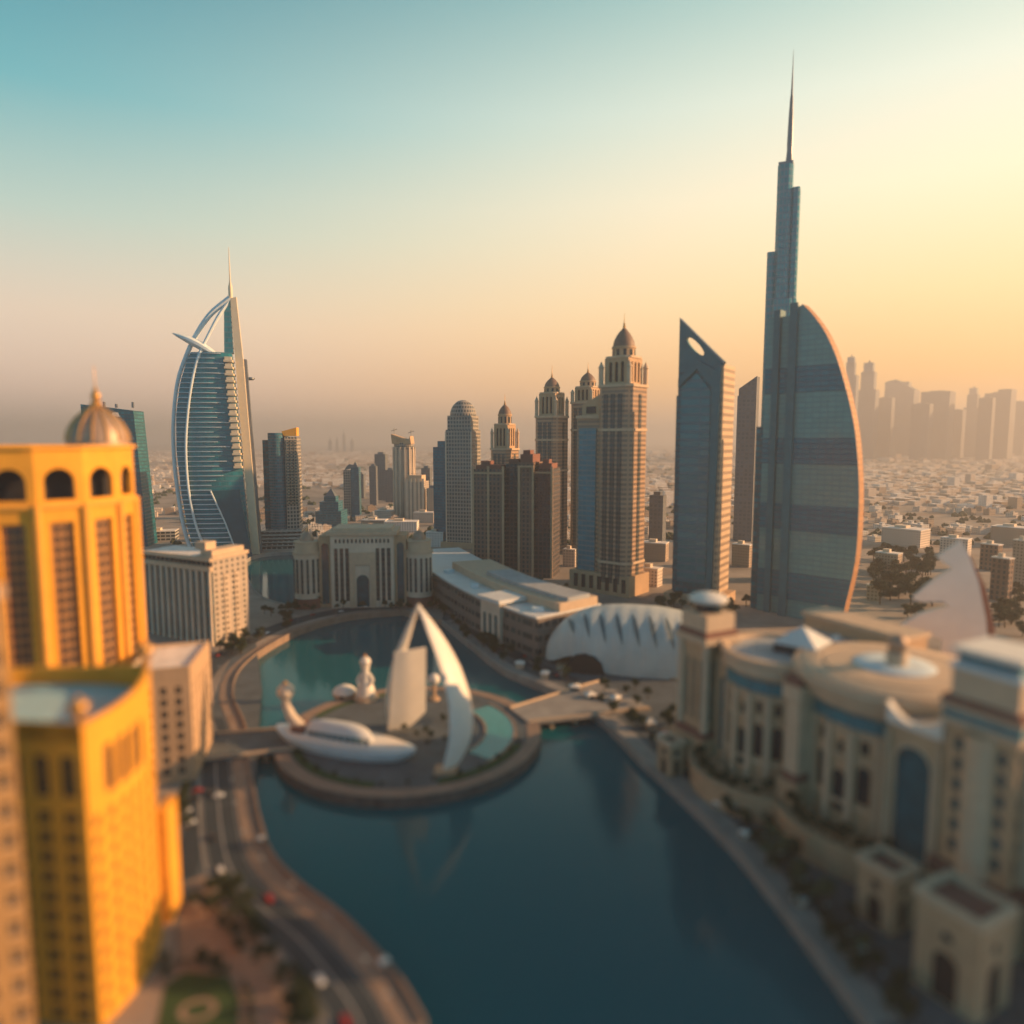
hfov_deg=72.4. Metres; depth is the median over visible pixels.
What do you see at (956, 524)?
house
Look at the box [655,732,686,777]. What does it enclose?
gatehouse
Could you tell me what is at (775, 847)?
palm tree
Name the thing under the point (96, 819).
window
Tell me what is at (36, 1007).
window
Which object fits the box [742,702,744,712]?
window
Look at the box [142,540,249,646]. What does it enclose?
finned hotel
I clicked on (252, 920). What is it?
shade tree
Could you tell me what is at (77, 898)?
window
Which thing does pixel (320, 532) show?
house
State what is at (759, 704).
window
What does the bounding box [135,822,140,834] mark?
window
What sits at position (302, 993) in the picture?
shade tree
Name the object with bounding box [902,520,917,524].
house
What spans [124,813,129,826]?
window
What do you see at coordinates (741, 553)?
block
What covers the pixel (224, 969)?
shade tree
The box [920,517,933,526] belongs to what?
house
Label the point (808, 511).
bowed glass tower
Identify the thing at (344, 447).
horizon tower
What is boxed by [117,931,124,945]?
window
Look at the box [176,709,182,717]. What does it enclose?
window
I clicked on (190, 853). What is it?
road
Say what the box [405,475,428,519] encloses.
cream tower
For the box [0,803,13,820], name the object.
window
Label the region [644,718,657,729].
kiosk
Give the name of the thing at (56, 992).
window
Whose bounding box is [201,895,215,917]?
shade tree
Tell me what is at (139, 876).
window
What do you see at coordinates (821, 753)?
arched window
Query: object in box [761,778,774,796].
shade tree
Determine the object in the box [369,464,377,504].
skyscraper
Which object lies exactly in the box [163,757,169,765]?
window
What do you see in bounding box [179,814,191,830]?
shade tree
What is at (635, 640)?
shell canopy
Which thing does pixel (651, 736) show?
shade tree
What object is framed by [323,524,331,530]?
house
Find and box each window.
[0,682,3,697]
[0,712,6,728]
[0,743,8,759]
[0,773,10,790]
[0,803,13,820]
[2,833,15,850]
[4,862,17,880]
[6,891,19,909]
[9,920,22,938]
[11,948,24,967]
[13,977,26,995]
[15,754,23,796]
[15,1005,28,1023]
[19,809,24,823]
[21,829,26,843]
[22,849,27,863]
[24,869,29,882]
[25,889,30,902]
[27,908,32,922]
[28,928,33,941]
[30,947,35,960]
[31,966,36,980]
[33,986,38,999]
[34,754,49,798]
[34,1004,39,1017]
[36,810,51,824]
[38,831,52,845]
[39,851,54,864]
[41,870,55,884]
[42,890,57,904]
[44,910,58,924]
[45,929,59,943]
[47,949,61,963]
[48,968,62,982]
[49,987,64,1001]
[51,1006,65,1020]
[61,756,76,799]
[63,812,78,826]
[65,832,79,846]
[66,852,81,866]
[67,872,82,886]
[69,892,83,906]
[70,912,84,926]
[71,931,86,945]
[73,951,87,965]
[74,970,88,984]
[75,989,90,1003]
[77,1009,91,1022]
[93,815,101,829]
[95,834,103,848]
[96,852,104,867]
[97,871,105,886]
[98,889,106,904]
[99,907,107,923]
[101,926,108,941]
[102,944,110,959]
[103,962,111,977]
[104,741,116,792]
[104,980,112,995]
[105,998,113,1013]
[109,805,116,819]
[111,823,117,837]
[112,841,118,855]
[113,859,120,874]
[114,877,121,892]
[115,895,122,910]
[116,913,123,927]
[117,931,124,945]
[118,734,128,783]
[118,948,125,963]
[119,965,126,980]
[120,983,127,998]
[123,795,128,809]
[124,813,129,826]
[125,831,130,844]
[126,849,131,862]
[127,866,132,880]
[128,884,133,897]
[129,726,137,773]
[129,901,135,915]
[130,918,136,932]
[131,936,137,949]
[132,953,138,966]
[133,787,138,799]
[133,970,138,983]
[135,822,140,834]
[136,839,141,851]
[138,719,144,765]
[138,873,143,885]
[139,890,144,902]
[140,907,145,919]
[141,924,146,936]
[142,941,147,953]
[143,957,148,970]
[159,688,166,696]
[160,699,166,707]
[160,711,167,719]
[161,723,168,731]
[162,734,168,742]
[162,745,169,754]
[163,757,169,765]
[164,768,170,776]
[175,686,181,694]
[175,698,182,706]
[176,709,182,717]
[176,721,183,729]
[177,732,183,740]
[177,744,184,752]
[178,755,184,763]
[179,766,185,774]
[321,543,329,603]
[334,549,338,600]
[340,549,343,599]
[345,549,349,600]
[376,548,379,600]
[381,548,385,599]
[387,548,390,599]
[397,542,404,602]
[586,406,595,413]
[719,677,725,748]
[738,727,744,763]
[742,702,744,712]
[753,724,762,756]
[757,701,761,712]
[771,728,782,760]
[775,705,781,716]
[818,748,823,783]
[822,724,824,736]
[832,769,844,811]
[838,740,843,752]
[856,768,870,806]
[861,741,868,755]
[872,880,879,890]
[892,747,929,874]
[942,932,951,944]
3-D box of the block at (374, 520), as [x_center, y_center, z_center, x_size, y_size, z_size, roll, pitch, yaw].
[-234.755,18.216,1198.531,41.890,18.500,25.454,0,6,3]
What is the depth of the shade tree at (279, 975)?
192.46 m
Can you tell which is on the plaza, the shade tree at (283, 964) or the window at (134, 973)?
the shade tree at (283, 964)
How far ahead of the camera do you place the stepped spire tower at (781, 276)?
708.96 m
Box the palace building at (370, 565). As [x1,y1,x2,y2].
[292,524,433,609]
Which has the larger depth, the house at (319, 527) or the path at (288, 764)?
the house at (319, 527)
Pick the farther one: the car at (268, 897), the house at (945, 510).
the house at (945, 510)
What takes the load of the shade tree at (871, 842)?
on the palace mall at (902, 736)
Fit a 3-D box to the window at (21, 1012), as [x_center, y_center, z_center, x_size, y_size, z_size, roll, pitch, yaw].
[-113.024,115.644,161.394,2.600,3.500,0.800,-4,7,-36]
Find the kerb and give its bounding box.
[197,771,329,1023]
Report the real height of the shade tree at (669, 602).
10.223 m
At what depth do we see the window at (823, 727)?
264.50 m
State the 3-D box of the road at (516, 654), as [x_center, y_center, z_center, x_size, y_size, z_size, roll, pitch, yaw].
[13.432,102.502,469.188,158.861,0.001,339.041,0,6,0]
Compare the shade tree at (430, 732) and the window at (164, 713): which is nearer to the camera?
the window at (164, 713)
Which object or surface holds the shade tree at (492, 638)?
on the pavement at (897, 950)
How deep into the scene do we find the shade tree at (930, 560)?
774.70 m
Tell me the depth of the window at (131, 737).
190.51 m
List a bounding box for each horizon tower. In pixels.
[328,439,331,450]
[343,431,345,450]
[350,439,353,450]
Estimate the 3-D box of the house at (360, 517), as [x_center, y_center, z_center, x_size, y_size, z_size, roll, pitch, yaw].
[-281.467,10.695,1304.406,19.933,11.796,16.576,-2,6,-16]
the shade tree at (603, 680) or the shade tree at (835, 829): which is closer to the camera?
the shade tree at (835, 829)
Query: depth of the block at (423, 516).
1275.04 m
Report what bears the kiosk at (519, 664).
on the promenade at (868, 994)
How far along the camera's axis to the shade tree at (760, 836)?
258.03 m
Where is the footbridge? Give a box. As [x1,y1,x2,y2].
[510,679,650,727]
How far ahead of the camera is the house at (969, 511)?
1405.34 m
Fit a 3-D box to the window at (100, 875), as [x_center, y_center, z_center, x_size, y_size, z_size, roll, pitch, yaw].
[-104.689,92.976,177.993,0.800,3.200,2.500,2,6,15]
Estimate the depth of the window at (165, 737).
305.33 m
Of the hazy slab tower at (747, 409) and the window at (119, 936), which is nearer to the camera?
the window at (119, 936)
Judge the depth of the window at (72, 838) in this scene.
175.17 m
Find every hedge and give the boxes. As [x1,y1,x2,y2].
[151,958,222,967]
[196,889,228,921]
[219,887,272,937]
[239,979,254,1023]
[286,960,323,1020]
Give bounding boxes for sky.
[0,0,1023,443]
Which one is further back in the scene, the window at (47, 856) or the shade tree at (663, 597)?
the shade tree at (663, 597)
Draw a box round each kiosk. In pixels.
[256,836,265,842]
[332,684,355,698]
[377,955,390,968]
[515,660,524,668]
[539,670,550,678]
[569,683,580,690]
[583,691,596,698]
[608,694,622,700]
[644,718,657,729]
[711,801,719,809]
[738,828,750,839]
[791,894,808,908]
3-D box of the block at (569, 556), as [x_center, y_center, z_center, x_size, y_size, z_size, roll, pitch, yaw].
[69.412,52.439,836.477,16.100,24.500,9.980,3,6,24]
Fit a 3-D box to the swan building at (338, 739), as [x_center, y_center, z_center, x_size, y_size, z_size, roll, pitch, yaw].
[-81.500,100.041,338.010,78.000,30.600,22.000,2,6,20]
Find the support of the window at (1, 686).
in the ochre wing
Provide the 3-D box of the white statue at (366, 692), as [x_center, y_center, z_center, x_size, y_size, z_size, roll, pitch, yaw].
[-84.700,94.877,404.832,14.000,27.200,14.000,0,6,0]
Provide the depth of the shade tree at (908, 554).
855.43 m
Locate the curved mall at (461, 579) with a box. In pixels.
[432,547,600,657]
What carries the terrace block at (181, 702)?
on the ground at (142, 1004)
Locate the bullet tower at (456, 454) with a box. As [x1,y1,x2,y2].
[433,400,480,548]
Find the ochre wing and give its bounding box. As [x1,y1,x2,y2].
[0,584,35,1023]
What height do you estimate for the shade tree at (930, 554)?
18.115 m
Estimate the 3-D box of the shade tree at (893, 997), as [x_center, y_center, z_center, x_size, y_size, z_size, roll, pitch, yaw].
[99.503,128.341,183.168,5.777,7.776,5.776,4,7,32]
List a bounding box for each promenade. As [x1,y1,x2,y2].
[219,609,422,1023]
[445,620,902,1023]
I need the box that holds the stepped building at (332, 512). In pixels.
[315,489,347,526]
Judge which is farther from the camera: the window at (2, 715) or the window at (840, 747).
the window at (840, 747)
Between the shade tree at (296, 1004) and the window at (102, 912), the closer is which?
the window at (102, 912)
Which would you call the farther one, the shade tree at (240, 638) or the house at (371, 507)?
the house at (371, 507)
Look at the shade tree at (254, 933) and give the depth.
208.71 m
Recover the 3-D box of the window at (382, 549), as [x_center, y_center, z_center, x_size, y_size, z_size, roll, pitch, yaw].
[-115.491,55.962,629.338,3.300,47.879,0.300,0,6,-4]
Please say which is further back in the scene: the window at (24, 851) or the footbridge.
the footbridge
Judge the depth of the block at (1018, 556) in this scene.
699.54 m
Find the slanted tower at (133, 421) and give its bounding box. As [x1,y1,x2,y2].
[80,402,157,546]
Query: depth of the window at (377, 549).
628.95 m
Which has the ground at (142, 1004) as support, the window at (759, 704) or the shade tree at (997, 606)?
the shade tree at (997, 606)
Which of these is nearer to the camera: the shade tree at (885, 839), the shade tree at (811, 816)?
the shade tree at (885, 839)
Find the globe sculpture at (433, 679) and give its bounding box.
[428,673,439,701]
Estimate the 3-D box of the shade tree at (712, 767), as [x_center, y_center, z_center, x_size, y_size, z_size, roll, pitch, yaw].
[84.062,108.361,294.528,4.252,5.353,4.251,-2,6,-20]
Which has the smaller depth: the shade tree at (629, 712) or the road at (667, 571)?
the shade tree at (629, 712)
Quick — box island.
[274,690,540,807]
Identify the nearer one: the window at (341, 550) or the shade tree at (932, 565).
the window at (341, 550)
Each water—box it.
[247,555,856,1023]
[468,705,513,759]
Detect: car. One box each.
[183,819,195,825]
[188,795,199,800]
[192,788,203,792]
[210,833,215,839]
[213,792,224,797]
[217,866,223,873]
[264,893,274,902]
[313,973,325,985]
[339,1013,350,1023]
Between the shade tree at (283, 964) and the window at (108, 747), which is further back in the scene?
the shade tree at (283, 964)
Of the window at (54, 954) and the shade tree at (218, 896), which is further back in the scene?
the shade tree at (218, 896)
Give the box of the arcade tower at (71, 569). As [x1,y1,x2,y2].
[0,366,146,667]
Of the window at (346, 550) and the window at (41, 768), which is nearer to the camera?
the window at (41, 768)
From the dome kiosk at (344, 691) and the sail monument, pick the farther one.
the dome kiosk at (344, 691)
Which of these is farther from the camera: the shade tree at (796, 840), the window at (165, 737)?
the window at (165, 737)
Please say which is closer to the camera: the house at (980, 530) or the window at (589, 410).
the window at (589, 410)
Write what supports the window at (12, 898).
in the ochre wing
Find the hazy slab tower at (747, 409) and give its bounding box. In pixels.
[733,376,759,541]
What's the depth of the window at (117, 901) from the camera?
184.29 m
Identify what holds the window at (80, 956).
in the amber hotel at (100, 846)
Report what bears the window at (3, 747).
in the ochre wing
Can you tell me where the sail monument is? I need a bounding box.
[386,604,472,774]
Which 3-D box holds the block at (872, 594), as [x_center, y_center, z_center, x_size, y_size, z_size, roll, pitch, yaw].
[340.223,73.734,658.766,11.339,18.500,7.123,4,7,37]
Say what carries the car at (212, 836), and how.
on the road at (331, 996)
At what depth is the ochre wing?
158.06 m
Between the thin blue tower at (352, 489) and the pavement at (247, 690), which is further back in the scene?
the thin blue tower at (352, 489)
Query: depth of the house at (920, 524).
1191.30 m
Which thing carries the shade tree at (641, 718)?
on the pavement at (897, 950)
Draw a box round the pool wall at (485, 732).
[465,703,515,761]
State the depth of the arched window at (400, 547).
632.65 m
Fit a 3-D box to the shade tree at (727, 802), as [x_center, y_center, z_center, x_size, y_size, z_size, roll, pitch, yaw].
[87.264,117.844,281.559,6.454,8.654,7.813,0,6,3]
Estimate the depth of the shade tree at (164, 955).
199.85 m
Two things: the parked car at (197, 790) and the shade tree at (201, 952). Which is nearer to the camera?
the shade tree at (201, 952)
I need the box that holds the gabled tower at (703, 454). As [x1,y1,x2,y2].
[664,318,735,605]
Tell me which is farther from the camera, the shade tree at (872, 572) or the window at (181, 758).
the shade tree at (872, 572)
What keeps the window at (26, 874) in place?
in the amber hotel at (100, 846)
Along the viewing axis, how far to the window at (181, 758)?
308.25 m
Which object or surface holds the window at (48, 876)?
in the amber hotel at (100, 846)
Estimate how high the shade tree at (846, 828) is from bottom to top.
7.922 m
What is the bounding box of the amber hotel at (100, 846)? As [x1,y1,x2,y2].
[9,640,181,1023]
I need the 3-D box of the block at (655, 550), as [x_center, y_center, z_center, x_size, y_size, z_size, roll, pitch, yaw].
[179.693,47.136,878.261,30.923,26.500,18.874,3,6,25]
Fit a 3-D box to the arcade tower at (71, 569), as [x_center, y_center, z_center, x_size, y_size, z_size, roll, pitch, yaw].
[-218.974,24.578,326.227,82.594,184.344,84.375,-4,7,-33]
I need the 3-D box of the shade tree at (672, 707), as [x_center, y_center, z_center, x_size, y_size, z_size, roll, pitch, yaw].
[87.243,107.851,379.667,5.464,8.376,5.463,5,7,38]
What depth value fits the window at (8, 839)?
157.25 m
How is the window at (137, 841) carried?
in the amber hotel at (100, 846)
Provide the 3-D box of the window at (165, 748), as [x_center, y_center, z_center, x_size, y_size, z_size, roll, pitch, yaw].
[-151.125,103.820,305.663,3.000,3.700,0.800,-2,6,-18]
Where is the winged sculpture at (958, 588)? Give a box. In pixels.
[901,539,995,657]
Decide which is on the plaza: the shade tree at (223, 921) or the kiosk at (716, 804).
the shade tree at (223, 921)
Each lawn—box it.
[157,972,239,1023]
[292,693,521,787]
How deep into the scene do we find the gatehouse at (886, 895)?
215.67 m
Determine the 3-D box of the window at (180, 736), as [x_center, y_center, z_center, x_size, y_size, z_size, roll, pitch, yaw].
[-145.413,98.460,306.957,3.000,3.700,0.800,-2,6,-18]
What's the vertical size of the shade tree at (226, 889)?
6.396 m
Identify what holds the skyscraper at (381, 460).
on the ground at (142, 1004)
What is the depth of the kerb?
235.11 m
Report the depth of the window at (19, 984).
160.82 m
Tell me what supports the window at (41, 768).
in the amber hotel at (100, 846)
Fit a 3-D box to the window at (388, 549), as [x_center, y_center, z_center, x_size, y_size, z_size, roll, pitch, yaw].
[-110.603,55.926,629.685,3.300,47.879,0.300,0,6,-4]
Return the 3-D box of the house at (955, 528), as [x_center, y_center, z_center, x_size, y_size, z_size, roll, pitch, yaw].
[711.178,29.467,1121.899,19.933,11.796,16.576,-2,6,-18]
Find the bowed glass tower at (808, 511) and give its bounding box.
[750,302,863,618]
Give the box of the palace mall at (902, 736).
[672,591,1023,963]
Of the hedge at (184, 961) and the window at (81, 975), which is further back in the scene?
the hedge at (184, 961)
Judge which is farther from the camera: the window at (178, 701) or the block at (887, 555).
the block at (887, 555)
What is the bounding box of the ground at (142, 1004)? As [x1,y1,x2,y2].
[0,444,1023,1023]
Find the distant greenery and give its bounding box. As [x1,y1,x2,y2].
[153,453,1023,544]
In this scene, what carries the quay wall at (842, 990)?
on the ground at (142, 1004)
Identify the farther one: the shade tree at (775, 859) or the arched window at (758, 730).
the arched window at (758, 730)
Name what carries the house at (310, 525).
on the ground at (142, 1004)
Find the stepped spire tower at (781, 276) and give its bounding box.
[761,49,800,426]
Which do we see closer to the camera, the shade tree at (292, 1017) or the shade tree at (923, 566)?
the shade tree at (292, 1017)
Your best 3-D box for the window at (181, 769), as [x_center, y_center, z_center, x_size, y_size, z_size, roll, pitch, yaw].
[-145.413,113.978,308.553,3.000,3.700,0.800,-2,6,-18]
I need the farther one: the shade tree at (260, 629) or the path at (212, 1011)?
the shade tree at (260, 629)
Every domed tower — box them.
[490,401,519,463]
[534,374,568,553]
[569,313,648,597]
[570,369,599,547]
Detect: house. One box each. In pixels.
[154,507,162,513]
[165,507,176,514]
[260,513,264,518]
[305,515,314,521]
[308,522,317,531]
[311,524,322,533]
[317,530,326,538]
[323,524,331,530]
[355,514,366,521]
[367,504,376,511]
[644,526,648,533]
[666,520,673,528]
[863,511,869,518]
[863,517,868,522]
[863,530,868,535]
[867,534,880,541]
[869,504,881,511]
[871,511,882,517]
[873,522,890,528]
[874,517,886,523]
[885,509,899,514]
[887,506,899,510]
[887,518,898,523]
[888,513,902,521]
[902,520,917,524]
[910,522,928,527]
[913,506,926,511]
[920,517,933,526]
[932,507,940,511]
[932,526,945,534]
[939,507,953,513]
[946,526,964,534]
[947,530,961,536]
[951,522,965,526]
[955,506,967,512]
[962,525,972,532]
[964,507,975,514]
[971,526,989,533]
[976,506,985,510]
[983,508,995,514]
[991,506,1005,513]
[1005,511,1017,517]
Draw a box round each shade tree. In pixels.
[157,949,169,964]
[160,965,173,977]
[176,789,189,798]
[177,795,187,817]
[177,801,189,815]
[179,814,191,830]
[180,781,191,796]
[185,891,199,903]
[195,946,207,966]
[199,953,210,963]
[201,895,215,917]
[203,877,216,895]
[210,952,222,964]
[210,962,219,977]
[212,872,228,887]
[213,892,222,906]
[215,639,224,651]
[217,877,235,897]
[217,915,227,931]
[219,963,229,979]
[224,641,236,653]
[226,919,241,934]
[227,635,237,641]
[227,872,242,894]
[231,936,245,949]
[234,640,246,653]
[236,636,246,644]
[240,628,247,636]
[241,888,254,905]
[243,913,262,930]
[248,927,259,942]
[251,943,264,967]
[253,632,263,639]
[255,626,264,639]
[263,940,278,961]
[267,607,274,612]
[272,969,286,986]
[275,960,289,971]
[278,609,286,621]
[279,988,296,1004]
[281,619,291,625]
[282,1010,300,1023]
[284,601,293,609]
[285,612,291,618]
[287,995,298,1011]
[289,977,302,986]
[291,1000,304,1009]
[294,984,311,1003]
[299,1006,317,1023]
[396,598,403,608]
[422,725,429,734]
[427,730,434,736]
[442,604,449,614]
[450,613,455,623]
[459,623,468,631]
[463,629,470,637]
[480,634,487,646]
[487,634,497,642]
[488,644,496,652]
[498,649,507,660]
[506,643,515,656]
[533,656,542,671]
[533,663,541,673]
[562,666,570,681]
[596,693,604,700]
[599,677,609,688]
[607,700,619,710]
[623,685,629,693]
[624,707,636,722]
[629,715,637,726]
[631,678,639,689]
[632,694,641,703]
[636,714,646,729]
[643,687,651,699]
[648,732,657,746]
[654,596,666,605]
[655,595,665,605]
[658,709,671,717]
[664,712,675,726]
[667,598,676,606]
[667,703,675,716]
[669,593,678,606]
[675,591,682,597]
[678,599,686,608]
[693,744,705,760]
[699,756,711,770]
[707,763,716,770]
[712,770,720,779]
[719,769,732,784]
[721,794,735,814]
[722,601,735,610]
[725,600,739,611]
[728,776,740,787]
[733,804,741,815]
[741,594,749,605]
[741,777,751,791]
[742,815,752,828]
[748,828,758,840]
[750,785,761,794]
[752,829,767,844]
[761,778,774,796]
[763,815,773,829]
[765,852,782,872]
[785,790,800,811]
[786,837,801,865]
[788,888,807,896]
[790,881,805,900]
[792,801,803,817]
[799,809,808,822]
[805,813,818,829]
[816,818,830,835]
[821,918,836,938]
[827,824,840,840]
[830,919,847,942]
[834,939,856,956]
[839,822,854,845]
[847,949,870,973]
[851,836,867,850]
[863,949,876,972]
[866,549,876,560]
[866,566,879,578]
[866,838,875,847]
[869,579,888,604]
[870,557,887,567]
[873,564,887,576]
[877,575,890,582]
[879,542,891,548]
[880,836,896,850]
[881,984,904,1013]
[883,570,896,585]
[883,588,898,600]
[888,973,910,998]
[889,564,901,573]
[890,545,899,551]
[890,559,904,570]
[891,578,902,586]
[893,583,906,598]
[893,967,910,982]
[895,572,904,579]
[897,574,916,594]
[897,998,916,1023]
[898,546,910,561]
[899,562,910,571]
[900,603,912,618]
[902,583,915,603]
[904,996,920,1011]
[905,551,913,559]
[906,603,924,613]
[908,545,918,554]
[909,556,922,569]
[914,561,929,577]
[914,580,926,591]
[915,601,927,606]
[918,576,932,581]
[922,550,939,560]
[923,558,935,574]
[923,559,935,575]
[924,546,933,553]
[992,612,1004,626]
[994,604,1008,623]
[996,598,1011,608]
[997,608,1011,627]
[1005,613,1019,624]
[1008,598,1019,608]
[1009,609,1021,622]
[1010,603,1023,615]
[1012,588,1020,596]
[1013,582,1023,595]
[1013,593,1023,602]
[1014,620,1023,636]
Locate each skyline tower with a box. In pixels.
[846,355,858,412]
[857,360,879,458]
[876,397,894,457]
[884,379,919,455]
[909,403,933,459]
[921,390,955,459]
[952,409,965,456]
[963,386,979,456]
[975,397,995,459]
[985,389,1016,459]
[1012,401,1023,455]
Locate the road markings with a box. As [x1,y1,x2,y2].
[201,718,386,1023]
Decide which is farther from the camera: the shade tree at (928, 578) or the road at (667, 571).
the road at (667, 571)
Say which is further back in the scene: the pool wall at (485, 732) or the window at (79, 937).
the pool wall at (485, 732)
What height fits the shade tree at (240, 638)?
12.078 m
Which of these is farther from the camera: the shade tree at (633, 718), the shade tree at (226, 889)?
the shade tree at (633, 718)
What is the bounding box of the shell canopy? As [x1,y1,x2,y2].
[545,604,681,679]
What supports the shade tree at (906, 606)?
on the ground at (142, 1004)
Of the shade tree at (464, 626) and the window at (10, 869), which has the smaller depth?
the window at (10, 869)
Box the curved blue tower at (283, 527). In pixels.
[261,427,306,549]
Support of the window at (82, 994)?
in the amber hotel at (100, 846)
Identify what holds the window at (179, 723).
in the terrace block at (181, 702)
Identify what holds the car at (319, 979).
on the road at (331, 996)
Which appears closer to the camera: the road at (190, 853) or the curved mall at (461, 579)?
the road at (190, 853)
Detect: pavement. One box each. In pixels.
[173,643,318,1023]
[442,611,1023,1023]
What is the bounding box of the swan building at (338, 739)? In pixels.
[276,681,415,762]
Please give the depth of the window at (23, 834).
176.58 m
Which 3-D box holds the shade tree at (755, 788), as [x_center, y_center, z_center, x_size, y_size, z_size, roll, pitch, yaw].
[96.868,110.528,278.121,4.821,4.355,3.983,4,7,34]
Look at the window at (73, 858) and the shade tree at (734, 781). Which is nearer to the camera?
the window at (73, 858)
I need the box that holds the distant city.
[148,450,1023,508]
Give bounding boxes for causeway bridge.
[204,727,294,762]
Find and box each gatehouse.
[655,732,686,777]
[855,843,920,937]
[911,869,1019,1023]
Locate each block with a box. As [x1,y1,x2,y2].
[131,640,213,784]
[156,527,178,540]
[361,517,387,523]
[374,508,394,518]
[384,518,418,531]
[413,509,433,522]
[425,529,443,546]
[472,450,559,578]
[562,545,575,566]
[643,563,662,586]
[644,538,668,561]
[731,540,751,567]
[866,580,878,600]
[875,548,902,572]
[881,524,930,547]
[939,534,972,555]
[979,540,1003,570]
[989,553,1014,599]
[990,523,1023,545]
[1012,536,1023,589]
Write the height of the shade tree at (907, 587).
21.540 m
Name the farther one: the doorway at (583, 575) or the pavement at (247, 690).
the doorway at (583, 575)
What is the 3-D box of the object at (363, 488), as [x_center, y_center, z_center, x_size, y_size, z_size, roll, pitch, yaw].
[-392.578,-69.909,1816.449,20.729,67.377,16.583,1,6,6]
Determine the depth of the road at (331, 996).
216.92 m
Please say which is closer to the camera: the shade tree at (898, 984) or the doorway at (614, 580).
the shade tree at (898, 984)
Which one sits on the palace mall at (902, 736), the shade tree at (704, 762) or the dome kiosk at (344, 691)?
the shade tree at (704, 762)
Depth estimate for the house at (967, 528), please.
1144.41 m
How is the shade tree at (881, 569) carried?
on the ground at (142, 1004)
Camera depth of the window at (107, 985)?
181.17 m
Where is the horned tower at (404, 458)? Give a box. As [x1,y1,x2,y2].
[391,428,415,517]
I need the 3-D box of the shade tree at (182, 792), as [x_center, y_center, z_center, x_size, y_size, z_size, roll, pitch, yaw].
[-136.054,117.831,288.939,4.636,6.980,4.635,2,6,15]
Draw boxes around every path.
[178,998,217,1021]
[275,686,540,796]
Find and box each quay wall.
[232,609,441,1023]
[247,552,293,603]
[442,619,874,1023]
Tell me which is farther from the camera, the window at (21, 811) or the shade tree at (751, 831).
the shade tree at (751, 831)
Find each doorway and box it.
[574,573,577,585]
[581,574,584,586]
[589,575,592,588]
[597,576,600,589]
[605,577,608,590]
[613,579,616,591]
[621,580,625,593]
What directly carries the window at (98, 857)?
in the amber hotel at (100, 846)
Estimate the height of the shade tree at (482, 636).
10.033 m
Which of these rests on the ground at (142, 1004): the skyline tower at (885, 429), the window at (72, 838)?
the skyline tower at (885, 429)
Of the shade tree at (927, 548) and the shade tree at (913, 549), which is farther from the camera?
the shade tree at (927, 548)
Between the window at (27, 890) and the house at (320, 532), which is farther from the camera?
the house at (320, 532)
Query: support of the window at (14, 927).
in the ochre wing
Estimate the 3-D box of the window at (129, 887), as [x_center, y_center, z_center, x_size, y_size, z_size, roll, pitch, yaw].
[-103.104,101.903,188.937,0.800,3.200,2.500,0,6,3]
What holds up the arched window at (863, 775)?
in the palace mall at (902, 736)
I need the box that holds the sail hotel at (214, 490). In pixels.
[171,247,262,555]
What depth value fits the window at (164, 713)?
304.29 m
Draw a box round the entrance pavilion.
[477,590,526,643]
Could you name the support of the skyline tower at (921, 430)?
on the ground at (142, 1004)
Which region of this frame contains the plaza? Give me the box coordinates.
[154,874,295,1023]
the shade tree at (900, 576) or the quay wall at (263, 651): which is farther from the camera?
the shade tree at (900, 576)
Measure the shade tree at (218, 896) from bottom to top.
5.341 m
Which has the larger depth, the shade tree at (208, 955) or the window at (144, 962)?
the shade tree at (208, 955)
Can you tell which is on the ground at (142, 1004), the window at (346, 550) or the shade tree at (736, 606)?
the shade tree at (736, 606)
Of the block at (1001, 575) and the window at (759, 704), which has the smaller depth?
the window at (759, 704)
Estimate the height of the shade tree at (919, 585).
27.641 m
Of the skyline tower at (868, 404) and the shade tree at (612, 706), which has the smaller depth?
the shade tree at (612, 706)
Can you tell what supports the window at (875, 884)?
in the gatehouse at (886, 895)
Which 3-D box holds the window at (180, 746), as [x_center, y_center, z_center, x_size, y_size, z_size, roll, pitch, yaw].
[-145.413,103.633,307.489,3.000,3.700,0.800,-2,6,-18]
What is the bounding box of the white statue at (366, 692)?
[354,654,377,702]
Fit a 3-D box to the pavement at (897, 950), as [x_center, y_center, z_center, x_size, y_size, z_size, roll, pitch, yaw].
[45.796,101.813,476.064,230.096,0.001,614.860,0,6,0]
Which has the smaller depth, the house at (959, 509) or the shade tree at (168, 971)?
the shade tree at (168, 971)
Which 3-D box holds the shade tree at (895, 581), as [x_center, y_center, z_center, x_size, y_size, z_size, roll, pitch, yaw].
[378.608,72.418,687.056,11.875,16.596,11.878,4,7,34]
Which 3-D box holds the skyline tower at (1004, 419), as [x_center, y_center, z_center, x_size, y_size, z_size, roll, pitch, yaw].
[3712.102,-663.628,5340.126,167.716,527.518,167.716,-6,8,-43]
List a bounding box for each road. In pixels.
[142,526,433,547]
[179,779,215,879]
[199,717,389,1023]
[210,606,397,679]
[445,611,689,775]
[663,544,1012,574]
[669,508,1023,518]
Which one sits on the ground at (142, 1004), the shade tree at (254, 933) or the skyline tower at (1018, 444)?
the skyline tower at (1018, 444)
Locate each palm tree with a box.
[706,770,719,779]
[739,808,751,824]
[757,840,773,865]
[759,821,777,841]
[764,826,784,842]
[772,843,789,868]
[774,834,796,872]
[805,885,820,907]
[851,935,872,951]
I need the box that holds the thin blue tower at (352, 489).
[343,461,361,516]

